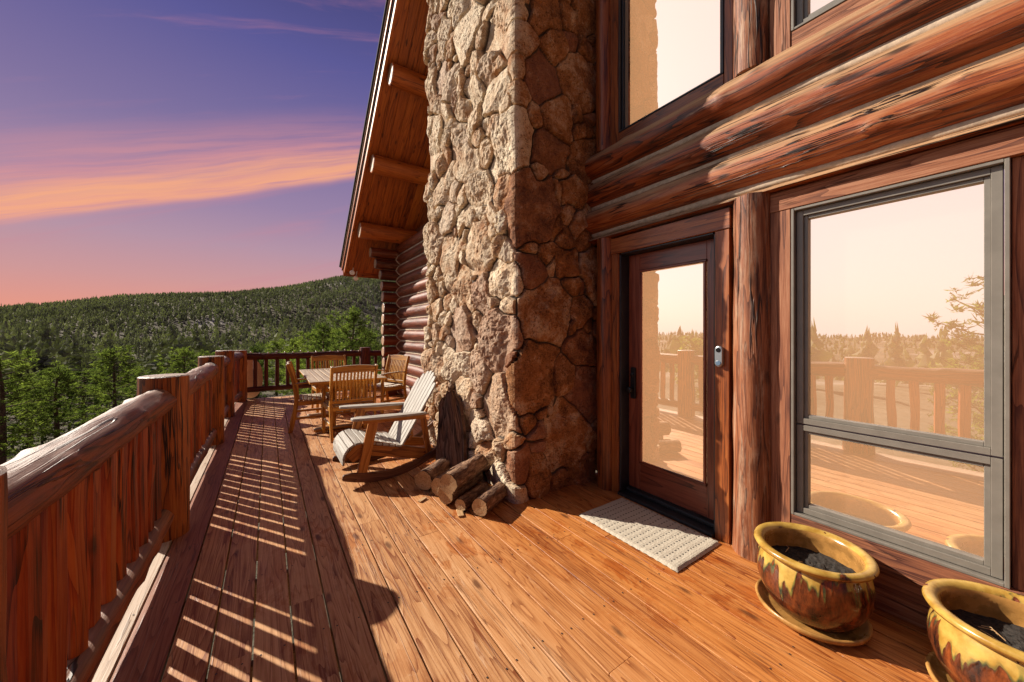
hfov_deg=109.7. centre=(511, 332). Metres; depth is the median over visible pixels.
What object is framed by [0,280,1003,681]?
ground
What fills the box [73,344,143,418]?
pine tree
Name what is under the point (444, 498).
firewood log
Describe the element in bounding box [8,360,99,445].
pine tree
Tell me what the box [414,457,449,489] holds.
firewood log
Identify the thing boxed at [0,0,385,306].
sky
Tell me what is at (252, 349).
pine tree
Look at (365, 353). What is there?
railing
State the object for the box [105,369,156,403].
pine tree
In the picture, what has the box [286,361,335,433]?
dining chair
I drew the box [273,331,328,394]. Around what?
pine tree
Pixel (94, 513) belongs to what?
deck railing
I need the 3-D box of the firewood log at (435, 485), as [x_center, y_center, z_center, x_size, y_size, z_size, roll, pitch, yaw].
[-0.508,1.266,3.164,0.154,0.167,0.453,0,0,26]
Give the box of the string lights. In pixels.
[247,349,359,354]
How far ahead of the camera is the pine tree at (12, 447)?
19.72 m
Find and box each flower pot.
[754,522,879,632]
[922,578,1023,681]
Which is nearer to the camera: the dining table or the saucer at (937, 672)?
the saucer at (937, 672)
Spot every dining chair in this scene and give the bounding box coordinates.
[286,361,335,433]
[311,355,352,412]
[322,364,377,442]
[361,355,409,413]
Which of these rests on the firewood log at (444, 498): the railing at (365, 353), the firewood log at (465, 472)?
the firewood log at (465, 472)
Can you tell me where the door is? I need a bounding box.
[626,238,713,519]
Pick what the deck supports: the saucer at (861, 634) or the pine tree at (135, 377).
the saucer at (861, 634)
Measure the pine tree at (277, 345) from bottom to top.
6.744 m
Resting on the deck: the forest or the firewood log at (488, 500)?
the firewood log at (488, 500)
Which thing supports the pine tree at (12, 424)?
on the ground
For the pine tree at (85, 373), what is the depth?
26.93 m
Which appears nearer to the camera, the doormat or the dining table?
the doormat
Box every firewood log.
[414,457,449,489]
[431,459,467,495]
[438,472,482,504]
[440,453,487,494]
[455,482,488,510]
[472,481,506,515]
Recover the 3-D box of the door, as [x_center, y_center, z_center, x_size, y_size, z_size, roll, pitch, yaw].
[1.191,0.322,2.748,0.125,1.947,0.751,0,0,-34]
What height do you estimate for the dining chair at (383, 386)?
0.952 m
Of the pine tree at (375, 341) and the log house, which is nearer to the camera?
the log house
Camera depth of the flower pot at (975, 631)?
1.35 m
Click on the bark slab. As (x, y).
(451, 445)
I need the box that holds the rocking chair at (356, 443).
[332,371,438,482]
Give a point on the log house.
(735, 272)
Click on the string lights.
(308, 351)
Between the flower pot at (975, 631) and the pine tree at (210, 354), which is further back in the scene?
the pine tree at (210, 354)
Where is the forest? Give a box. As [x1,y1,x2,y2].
[0,275,395,413]
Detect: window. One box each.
[618,0,723,132]
[791,0,846,31]
[791,157,1011,588]
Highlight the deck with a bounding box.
[91,390,933,681]
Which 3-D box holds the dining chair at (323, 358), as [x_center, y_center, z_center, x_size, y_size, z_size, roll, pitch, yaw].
[-3.167,0.881,6.331,0.601,0.952,0.624,0,0,-37]
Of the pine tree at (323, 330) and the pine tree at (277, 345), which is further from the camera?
the pine tree at (277, 345)
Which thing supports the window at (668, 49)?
in the log house
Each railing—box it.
[0,350,247,681]
[247,347,391,392]
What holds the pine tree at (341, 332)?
on the ground
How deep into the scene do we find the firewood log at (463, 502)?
2.79 m
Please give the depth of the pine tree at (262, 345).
59.55 m
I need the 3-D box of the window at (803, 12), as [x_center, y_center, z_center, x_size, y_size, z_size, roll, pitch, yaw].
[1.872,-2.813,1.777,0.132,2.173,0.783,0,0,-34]
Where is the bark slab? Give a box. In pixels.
[436,390,466,467]
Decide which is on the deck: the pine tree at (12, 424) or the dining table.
the dining table
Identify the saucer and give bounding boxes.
[755,578,872,645]
[925,651,952,681]
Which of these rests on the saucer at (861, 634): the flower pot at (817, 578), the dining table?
the flower pot at (817, 578)
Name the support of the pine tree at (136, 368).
on the ground
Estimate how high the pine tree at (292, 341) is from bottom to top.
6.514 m
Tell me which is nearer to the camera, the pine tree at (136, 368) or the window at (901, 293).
the window at (901, 293)
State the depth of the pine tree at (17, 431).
15.11 m
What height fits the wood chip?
0.012 m
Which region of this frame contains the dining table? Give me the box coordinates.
[299,368,386,432]
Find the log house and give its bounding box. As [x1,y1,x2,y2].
[339,0,1023,629]
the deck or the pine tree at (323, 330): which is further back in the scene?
the pine tree at (323, 330)
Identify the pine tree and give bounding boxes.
[0,348,55,464]
[4,377,88,446]
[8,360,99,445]
[9,421,81,448]
[46,368,125,419]
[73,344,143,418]
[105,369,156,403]
[117,363,144,385]
[153,346,203,373]
[156,361,166,373]
[188,350,214,371]
[246,341,270,398]
[256,343,270,370]
[259,339,290,396]
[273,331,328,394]
[275,336,307,395]
[300,316,340,393]
[319,326,358,364]
[325,305,381,368]
[340,332,388,372]
[354,325,377,364]
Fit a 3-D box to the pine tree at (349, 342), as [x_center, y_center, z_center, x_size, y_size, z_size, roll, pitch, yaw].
[-10.072,1.981,22.896,3.984,7.675,3.800,0,0,4]
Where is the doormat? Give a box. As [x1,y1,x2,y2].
[578,497,719,571]
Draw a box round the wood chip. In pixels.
[456,509,463,516]
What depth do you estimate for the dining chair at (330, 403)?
4.62 m
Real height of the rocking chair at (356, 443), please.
0.941 m
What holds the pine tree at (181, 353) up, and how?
on the ground
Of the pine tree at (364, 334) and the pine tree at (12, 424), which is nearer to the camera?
the pine tree at (12, 424)
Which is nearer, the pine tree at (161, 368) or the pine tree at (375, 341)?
the pine tree at (375, 341)

